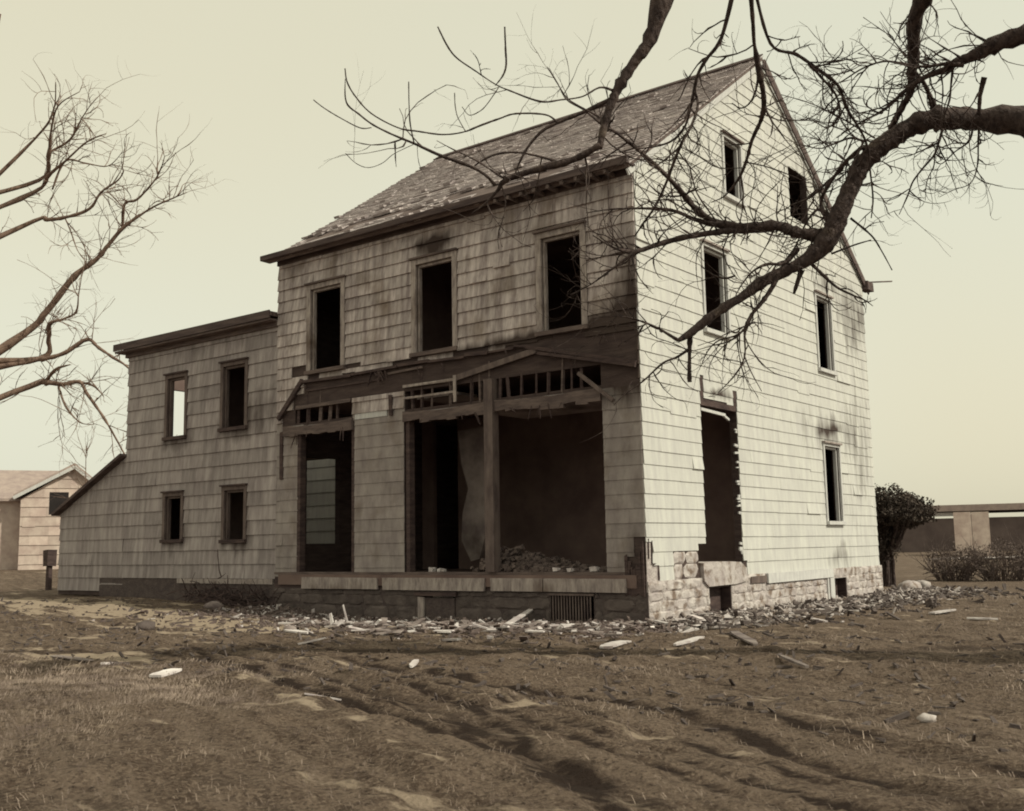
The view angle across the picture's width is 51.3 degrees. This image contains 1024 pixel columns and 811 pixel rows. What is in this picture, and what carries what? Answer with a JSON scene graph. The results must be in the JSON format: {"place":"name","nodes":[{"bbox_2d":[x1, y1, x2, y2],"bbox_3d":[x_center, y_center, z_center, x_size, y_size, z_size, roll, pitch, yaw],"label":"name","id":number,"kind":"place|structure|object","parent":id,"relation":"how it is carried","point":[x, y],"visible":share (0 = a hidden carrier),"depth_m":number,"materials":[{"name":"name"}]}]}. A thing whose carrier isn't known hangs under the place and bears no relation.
{"place":"outdoors","nodes":[
{"label":"outdoors","id":0,"kind":"place"},
{"bbox_2d":[0,551,1023,810],"bbox_3d":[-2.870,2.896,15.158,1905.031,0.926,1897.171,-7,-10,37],"label":"ground","id":1,"kind":"structure","parent":0,"point":[740,749],"depth_m":7.11,"materials":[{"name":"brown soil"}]},
{"bbox_2d":[0,463,91,569],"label":"neighbour house","id":2,"kind":"structure","parent":1,"relation":"on","point":[29,528],"depth_m":47.45,"materials":[{"name":"paint"}]},
{"bbox_2d":[49,492,68,514],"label":"window","id":3,"kind":"structure","parent":2,"relation":"in","point":[54,502],"depth_m":47.64,"materials":[{"name":"black glass"}]},
{"bbox_2d":[43,550,56,589],"bbox_3d":[-13.007,4.722,29.973,0.294,1.326,0.317,-7,-10,37],"label":"wooden post","id":4,"kind":"object","parent":1,"relation":"on","point":[49,559],"visible":0.82,"depth_m":29.90,"materials":[{"name":"brown wood"}]},
{"bbox_2d":[44,410,98,505],"bbox_3d":[-13.997,2.977,35.188,2.456,6.176,2.681,-7,-10,37],"label":"bare sapling","id":5,"kind":"object","parent":1,"relation":"on","point":[77,462],"visible":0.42,"depth_m":35.16,"materials":[{"name":"brown plant"}]},
{"bbox_2d":[50,655,93,660],"bbox_3d":[-4.943,2.830,11.945,0.167,0.036,1.193,6,-10,-41],"label":"plank","id":6,"kind":"object","parent":1,"relation":"on","point":[70,657],"visible":0.87,"depth_m":11.91,"materials":[{"name":"grey wood"}]},
{"bbox_2d":[0,14,235,473],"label":"bare tree","id":7,"kind":"object","parent":1,"relation":"on","point":[10,344],"visible":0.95,"depth_m":32.39,"materials":[{"name":"brown plant"}]},
{"bbox_2d":[132,620,154,630],"bbox_3d":[-5.518,3.320,15.970,0.249,0.190,0.375,-8,-10,42],"label":"stone","id":8,"kind":"object","parent":1,"relation":"on","point":[146,625],"visible":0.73,"depth_m":15.91,"materials":[{"name":"grey stone"}]},
{"bbox_2d":[149,668,181,676],"bbox_3d":[-3.261,2.518,10.040,0.174,0.045,0.339,-4,-8,18],"label":"plank","id":9,"kind":"object","parent":1,"relation":"on","point":[164,673],"visible":1,"depth_m":9.99,"materials":[{"name":"white wood"}]},
{"bbox_2d":[203,601,223,608],"bbox_3d":[-5.795,3.901,20.707,0.415,0.198,0.262,0,-8,-4],"label":"stone","id":10,"kind":"object","parent":1,"relation":"on","point":[213,604],"visible":0.64,"depth_m":20.61,"materials":[{"name":"grey stone"}]},
{"bbox_2d":[156,549,281,607],"bbox_3d":[-5.840,3.628,22.013,3.999,1.328,2.515,-8,-10,44],"label":"brush heap","id":11,"kind":"object","parent":1,"relation":"on","point":[232,601],"visible":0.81,"depth_m":21.69,"materials":[{"name":"brown wood"}]},
{"bbox_2d":[283,625,296,632],"bbox_3d":[-3.233,3.261,15.473,0.236,0.137,0.196,-4,-8,24],"label":"stone","id":12,"kind":"object","parent":1,"relation":"on","point":[290,627],"visible":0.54,"depth_m":15.43,"materials":[{"name":"grey stone"}]},
{"bbox_2d":[284,629,312,633],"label":"plank","id":13,"kind":"object","parent":1,"relation":"on","point":[296,631],"visible":0.92,"depth_m":15.07,"materials":[{"name":"brown wood"}]},
{"bbox_2d":[298,637,325,644],"bbox_3d":[-2.410,2.834,12.816,0.362,0.094,0.068,-2,-8,9],"label":"wood scrap","id":14,"kind":"object","parent":1,"relation":"on","point":[311,640],"visible":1,"depth_m":12.79,"materials":[{"name":"beige wood"}]},
{"bbox_2d":[304,693,340,699],"bbox_3d":[-1.455,2.240,8.194,0.283,0.067,0.031,0,-8,-7],"label":"plank","id":15,"kind":"object","parent":1,"relation":"on","point":[320,695],"visible":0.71,"depth_m":8.19,"materials":[{"name":"brown wood"}]},
{"bbox_2d":[329,613,333,624],"bbox_3d":[-2.779,3.356,16.483,0.104,0.295,0.070,-2,-8,7],"label":"stake","id":16,"kind":"object","parent":1,"relation":"on","point":[331,618],"visible":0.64,"depth_m":16.47,"materials":[{"name":"brown wood"}]},
{"bbox_2d":[332,621,344,624],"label":"wood scrap","id":17,"kind":"object","parent":1,"relation":"on","point":[339,622],"visible":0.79,"depth_m":16.12,"materials":[{"name":"white wood"}]},
{"bbox_2d":[342,604,347,621],"bbox_3d":[-2.656,3.396,17.070,0.125,0.418,0.040,-2,-8,5],"label":"stake","id":18,"kind":"object","parent":1,"relation":"on","point":[345,613],"visible":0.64,"depth_m":17.07,"materials":[{"name":"brown wood"}]},
{"bbox_2d":[351,629,367,630],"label":"wood scrap","id":19,"kind":"object","parent":1,"relation":"on","point":[358,629],"visible":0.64,"depth_m":15.12,"materials":[{"name":"beige wood"}]},
{"bbox_2d":[35,602,713,649],"bbox_3d":[-2.636,3.378,16.226,9.736,0.378,5.584,-7,-10,37],"label":"rubble","id":20,"kind":"object","parent":1,"relation":"on","point":[245,612],"visible":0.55,"depth_m":16.73,"materials":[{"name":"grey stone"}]},
{"bbox_2d":[410,618,424,624],"bbox_3d":[-1.421,3.233,15.908,0.105,0.100,0.386,-4,-8,22],"label":"wood scrap","id":21,"kind":"object","parent":20,"relation":"on","point":[418,621],"visible":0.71,"depth_m":15.89,"materials":[{"name":"grey wood"}]},
{"bbox_2d":[525,630,545,631],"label":"wood scrap","id":22,"kind":"object","parent":20,"relation":"on","point":[534,631],"visible":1,"depth_m":13.46,"materials":[{"name":"beige wood"}]},
{"bbox_2d":[653,620,667,624],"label":"wood scrap","id":23,"kind":"object","parent":20,"relation":"on","point":[658,621],"visible":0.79,"depth_m":15.38,"materials":[{"name":"grey wood"}]},
{"bbox_2d":[365,626,385,631],"bbox_3d":[-1.879,3.095,14.733,0.064,0.049,0.419,-5,-9,28],"label":"wood scrap","id":24,"kind":"object","parent":1,"relation":"on","point":[371,630],"visible":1,"depth_m":14.65,"materials":[{"name":"grey wood"}]},
{"bbox_2d":[379,617,387,623],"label":"wood scrap","id":25,"kind":"object","parent":1,"relation":"on","point":[384,619],"visible":0.71,"depth_m":16.74,"materials":[{"name":"grey wood"}]},
{"bbox_2d":[372,630,396,634],"bbox_3d":[-1.735,3.094,14.502,0.106,0.041,0.412,-8,-10,41],"label":"wood scrap","id":26,"kind":"object","parent":1,"relation":"on","point":[385,632],"visible":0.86,"depth_m":14.45,"materials":[{"name":"beige wood"}]},
{"bbox_2d":[392,629,403,633],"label":"wood scrap","id":27,"kind":"object","parent":1,"relation":"on","point":[398,631],"visible":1,"depth_m":14.36,"materials":[{"name":"beige wood"}]},
{"bbox_2d":[409,659,418,667],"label":"plank","id":28,"kind":"object","parent":1,"relation":"on","point":[413,663],"visible":1,"depth_m":10.39,"materials":[{"name":"white wood"}]},
{"bbox_2d":[437,630,450,632],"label":"wood scrap","id":29,"kind":"object","parent":1,"relation":"on","point":[439,631],"visible":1,"depth_m":14.30,"materials":[{"name":"beige wood"}]},
{"bbox_2d":[442,638,461,640],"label":"plank","id":30,"kind":"object","parent":1,"relation":"on","point":[452,639],"visible":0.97,"depth_m":12.84,"materials":[{"name":"brown wood"}]},
{"bbox_2d":[447,623,472,634],"bbox_3d":[-0.710,3.075,14.686,0.388,0.146,0.121,2,-8,-20],"label":"wood scrap","id":31,"kind":"object","parent":1,"relation":"on","point":[462,627],"visible":0.79,"depth_m":14.67,"materials":[{"name":"beige wood"}]},
{"bbox_2d":[51,54,891,621],"bbox_3d":[-1.195,-0.551,26.203,17.349,11.552,11.857,-7,-10,37],"label":"farmhouse","id":32,"kind":"object","parent":1,"relation":"on","point":[393,408],"visible":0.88,"depth_m":20.65,"materials":[{"name":"paint"}]},
{"bbox_2d":[159,490,184,542],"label":"window","id":33,"kind":"structure","parent":32,"relation":"in","point":[165,537],"depth_m":23.87,"materials":[{"name":"brown wood"}]},
{"bbox_2d":[162,370,188,440],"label":"window","id":34,"kind":"structure","parent":32,"relation":"in","point":[168,404],"depth_m":24.20,"materials":[{"name":"brown wood"}]},
{"bbox_2d":[217,357,248,431],"bbox_3d":[-5.934,-0.223,22.833,0.956,1.531,0.195,-7,-10,37],"label":"window","id":35,"kind":"structure","parent":32,"relation":"in","point":[224,373],"depth_m":22.97,"materials":[{"name":"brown wood"}]},
{"bbox_2d":[218,483,247,542],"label":"window","id":36,"kind":"structure","parent":32,"relation":"in","point":[232,488],"depth_m":22.58,"materials":[{"name":"brown wood"}]},
{"bbox_2d":[304,274,345,374],"bbox_3d":[-3.682,-1.581,21.177,1.144,1.869,0.195,-7,-10,37],"label":"window","id":37,"kind":"structure","parent":32,"relation":"in","point":[311,329],"depth_m":21.33,"materials":[{"name":"paint"}]},
{"bbox_2d":[408,247,458,357],"bbox_3d":[-1.401,-1.854,19.432,1.154,1.869,0.195,-7,-10,37],"label":"window","id":38,"kind":"structure","parent":32,"relation":"in","point":[452,252],"depth_m":19.57,"materials":[{"name":"paint"}]},
{"bbox_2d":[532,220,588,336],"bbox_3d":[0.833,-2.090,17.720,1.064,1.809,0.195,-7,-10,37],"label":"window","id":39,"kind":"structure","parent":32,"relation":"in","point":[541,285],"depth_m":17.85,"materials":[{"name":"paint"}]},
{"bbox_2d":[699,238,733,339],"bbox_3d":[3.605,-2.048,18.977,0.195,1.658,1.036,-7,-10,37],"label":"window","id":40,"kind":"structure","parent":32,"relation":"in","point":[706,243],"depth_m":19.21,"materials":[{"name":"paint"}]},
{"bbox_2d":[720,130,746,207],"bbox_3d":[4.121,-4.430,20.024,0.195,1.279,0.866,-7,-10,37],"label":"window","id":41,"kind":"structure","parent":32,"relation":"in","point":[732,139],"depth_m":20.17,"materials":[{"name":"paint"}]},
{"bbox_2d":[813,289,837,375],"bbox_3d":[6.714,-1.548,22.964,0.195,1.748,0.976,-7,-10,37],"label":"window","id":42,"kind":"structure","parent":32,"relation":"in","point":[818,293],"depth_m":23.20,"materials":[{"name":"paint"}]},
{"bbox_2d":[822,441,846,524],"bbox_3d":[6.771,1.648,22.539,0.195,1.739,0.976,-7,-10,37],"label":"window","id":43,"kind":"structure","parent":32,"relation":"in","point":[824,443],"depth_m":22.78,"materials":[{"name":"paint"}]},
{"bbox_2d":[472,623,487,628],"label":"wood scrap","id":44,"kind":"object","parent":1,"relation":"on","point":[477,625],"visible":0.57,"depth_m":14.81,"materials":[{"name":"white wood"}]},
{"bbox_2d":[487,628,495,631],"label":"wood scrap","id":45,"kind":"object","parent":1,"relation":"on","point":[491,629],"visible":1,"depth_m":13.88,"materials":[{"name":"beige wood"}]},
{"bbox_2d":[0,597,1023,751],"bbox_3d":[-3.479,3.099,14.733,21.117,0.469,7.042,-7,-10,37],"label":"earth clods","id":46,"kind":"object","parent":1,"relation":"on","point":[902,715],"visible":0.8,"depth_m":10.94,"materials":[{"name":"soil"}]},
{"bbox_2d":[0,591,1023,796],"bbox_3d":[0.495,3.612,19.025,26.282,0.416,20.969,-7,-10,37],"label":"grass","id":47,"kind":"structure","parent":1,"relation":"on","point":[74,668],"depth_m":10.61,"materials":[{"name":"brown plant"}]},
{"bbox_2d":[506,609,532,623],"bbox_3d":[0.113,3.334,16.788,0.102,0.197,1.576,-3,-8,17],"label":"plank","id":48,"kind":"object","parent":1,"relation":"on","point":[521,615],"visible":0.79,"depth_m":16.78,"materials":[{"name":"brown wood"}]},
{"bbox_2d":[519,636,527,640],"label":"wood scrap","id":49,"kind":"object","parent":1,"relation":"on","point":[523,638],"visible":0.71,"depth_m":13.01,"materials":[{"name":"brown wood"}]},
{"bbox_2d":[523,626,536,630],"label":"wood scrap","id":50,"kind":"object","parent":1,"relation":"on","point":[532,628],"visible":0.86,"depth_m":14.19,"materials":[{"name":"grey wood"}]},
{"bbox_2d":[529,620,538,626],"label":"wood scrap","id":51,"kind":"object","parent":1,"relation":"on","point":[533,623],"visible":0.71,"depth_m":15.03,"materials":[{"name":"grey wood"}]},
{"bbox_2d":[544,628,588,632],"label":"plank","id":52,"kind":"object","parent":1,"relation":"on","point":[564,630],"visible":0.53,"depth_m":14.34,"materials":[{"name":"grey wood"}]},
{"bbox_2d":[561,624,571,627],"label":"wood scrap","id":53,"kind":"object","parent":52,"relation":"on","point":[565,625],"visible":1,"depth_m":14.36,"materials":[{"name":"white wood"}]},
{"bbox_2d":[589,631,603,633],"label":"wood scrap","id":54,"kind":"object","parent":1,"relation":"on","point":[597,632],"visible":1,"depth_m":13.89,"materials":[{"name":"beige wood"}]},
{"bbox_2d":[603,646,612,648],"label":"wood scrap","id":55,"kind":"object","parent":1,"relation":"on","point":[607,647],"visible":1,"depth_m":11.31,"materials":[{"name":"beige wood"}]},
{"bbox_2d":[604,633,622,635],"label":"wood scrap","id":56,"kind":"object","parent":1,"relation":"on","point":[610,634],"visible":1,"depth_m":13.20,"materials":[{"name":"brown wood"}]},
{"bbox_2d":[599,640,631,647],"bbox_3d":[1.195,2.820,12.583,0.198,0.027,0.760,-5,-8,25],"label":"plank","id":57,"kind":"object","parent":1,"relation":"on","point":[616,643],"visible":0.9,"depth_m":12.57,"materials":[{"name":"white wood"}]},
{"bbox_2d":[619,624,636,631],"bbox_3d":[1.523,2.936,14.051,0.095,0.100,0.249,6,-10,-42],"label":"wood scrap","id":58,"kind":"object","parent":1,"relation":"on","point":[629,627],"visible":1,"depth_m":14.00,"materials":[{"name":"grey wood"}]},
{"bbox_2d":[313,0,1023,444],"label":"bare tree","id":59,"kind":"object","parent":1,"relation":"on","point":[995,120],"visible":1,"depth_m":10.80,"materials":[{"name":"brown plant"}]},
{"bbox_2d":[673,636,704,645],"bbox_3d":[2.102,2.803,12.687,0.114,0.042,0.861,-6,-9,31],"label":"plank","id":60,"kind":"object","parent":1,"relation":"on","point":[689,640],"visible":0.97,"depth_m":12.63,"materials":[{"name":"white wood"}]},
{"bbox_2d":[730,631,757,645],"bbox_3d":[2.759,2.757,12.647,0.132,0.058,1.339,-1,-8,0],"label":"plank","id":61,"kind":"object","parent":1,"relation":"on","point":[745,638],"visible":1,"depth_m":12.58,"materials":[{"name":"grey wood"}]},
{"bbox_2d":[748,611,764,617],"bbox_3d":[3.824,3.272,16.659,0.077,0.082,0.413,-8,-10,42],"label":"wood scrap","id":62,"kind":"object","parent":1,"relation":"on","point":[758,614],"visible":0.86,"depth_m":16.63,"materials":[{"name":"grey wood"}]},
{"bbox_2d":[778,654,808,667],"bbox_3d":[2.659,2.419,10.097,0.052,0.045,0.826,-1,-8,-3],"label":"plank","id":63,"kind":"object","parent":1,"relation":"on","point":[794,661],"visible":1,"depth_m":10.03,"materials":[{"name":"grey wood"}]},
{"bbox_2d":[802,616,827,621],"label":"plank","id":64,"kind":"object","parent":1,"relation":"on","point":[817,618],"visible":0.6,"depth_m":15.97,"materials":[{"name":"brown wood"}]},
{"bbox_2d":[636,583,1023,630],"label":"rubble","id":65,"kind":"object","parent":1,"relation":"on","point":[888,603],"visible":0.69,"depth_m":18.48,"materials":[{"name":"stone"}]},
{"bbox_2d":[689,615,705,620],"bbox_3d":[2.814,3.218,16.165,0.114,0.069,0.390,2,-8,-19],"label":"wood scrap","id":66,"kind":"object","parent":65,"relation":"on","point":[698,617],"visible":0.86,"depth_m":16.10,"materials":[{"name":"white wood"}]},
{"bbox_2d":[724,614,731,618],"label":"wood scrap","id":67,"kind":"object","parent":65,"relation":"on","point":[727,616],"visible":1,"depth_m":16.43,"materials":[{"name":"beige wood"}]},
{"bbox_2d":[875,483,939,586],"bbox_3d":[9.620,3.347,27.273,2.511,2.760,2.187,-7,-10,37],"label":"pruned tree","id":68,"kind":"object","parent":1,"relation":"on","point":[899,513],"visible":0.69,"depth_m":26.91,"materials":[{"name":"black plant"}]},
{"bbox_2d":[896,580,921,588],"bbox_3d":[9.271,4.233,24.806,0.608,0.339,0.452,2,-8,-21],"label":"stone","id":69,"kind":"object","parent":1,"relation":"on","point":[910,584],"visible":0.54,"depth_m":24.67,"materials":[{"name":"beige stone"}]},
{"bbox_2d":[917,580,930,587],"bbox_3d":[10.206,4.471,26.444,0.434,0.280,0.621,1,-8,-11],"label":"stone","id":70,"kind":"object","parent":1,"relation":"on","point":[924,583],"visible":0.39,"depth_m":26.24,"materials":[{"name":"beige stone"}]},
{"bbox_2d":[917,713,936,722],"bbox_3d":[2.601,1.963,6.673,0.116,0.070,0.094,-1,-8,4],"label":"stone","id":71,"kind":"object","parent":1,"relation":"on","point":[924,717],"visible":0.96,"depth_m":6.65,"materials":[{"name":"white stone"}]},
{"bbox_2d":[928,609,955,613],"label":"plank","id":72,"kind":"object","parent":1,"relation":"on","point":[941,611],"visible":1,"depth_m":16.60,"materials":[{"name":"brown wood"}]},
{"bbox_2d":[878,503,1023,551],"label":"long shed","id":73,"kind":"structure","parent":1,"relation":"on","point":[913,540],"depth_m":84.08,"materials":[{"name":"paint"}]},
{"bbox_2d":[903,534,998,581],"bbox_3d":[12.441,4.328,29.956,2.732,1.499,2.549,0,-8,-5],"label":"scrub bush","id":74,"kind":"object","parent":1,"relation":"on","point":[949,573],"visible":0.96,"depth_m":29.62,"materials":[{"name":"brown plant"}]},
{"bbox_2d":[953,512,991,556],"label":"door","id":75,"kind":"structure","parent":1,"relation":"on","point":[971,526],"depth_m":63.90,"materials":[{"name":"beige wood"}]},
{"bbox_2d":[967,617,997,619],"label":"plank","id":76,"kind":"object","parent":1,"relation":"on","point":[982,618],"visible":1,"depth_m":15.28,"materials":[{"name":"brown wood"}]},
{"bbox_2d":[954,532,1023,580],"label":"scrub bush","id":77,"kind":"object","parent":1,"relation":"on","point":[995,576],"visible":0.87,"depth_m":29.20,"materials":[{"name":"brown plant"}]},
{"bbox_2d":[999,532,1023,570],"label":"scrub bush","id":78,"kind":"object","parent":1,"relation":"on","point":[1016,558],"visible":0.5,"depth_m":29.27,"materials":[{"name":"brown plant"}]},
{"bbox_2d":[0,0,1023,518],"label":"sky","id":79,"kind":"structure","parent":0,"point":[944,339],"materials":[{"name":"beige"}]}
]}

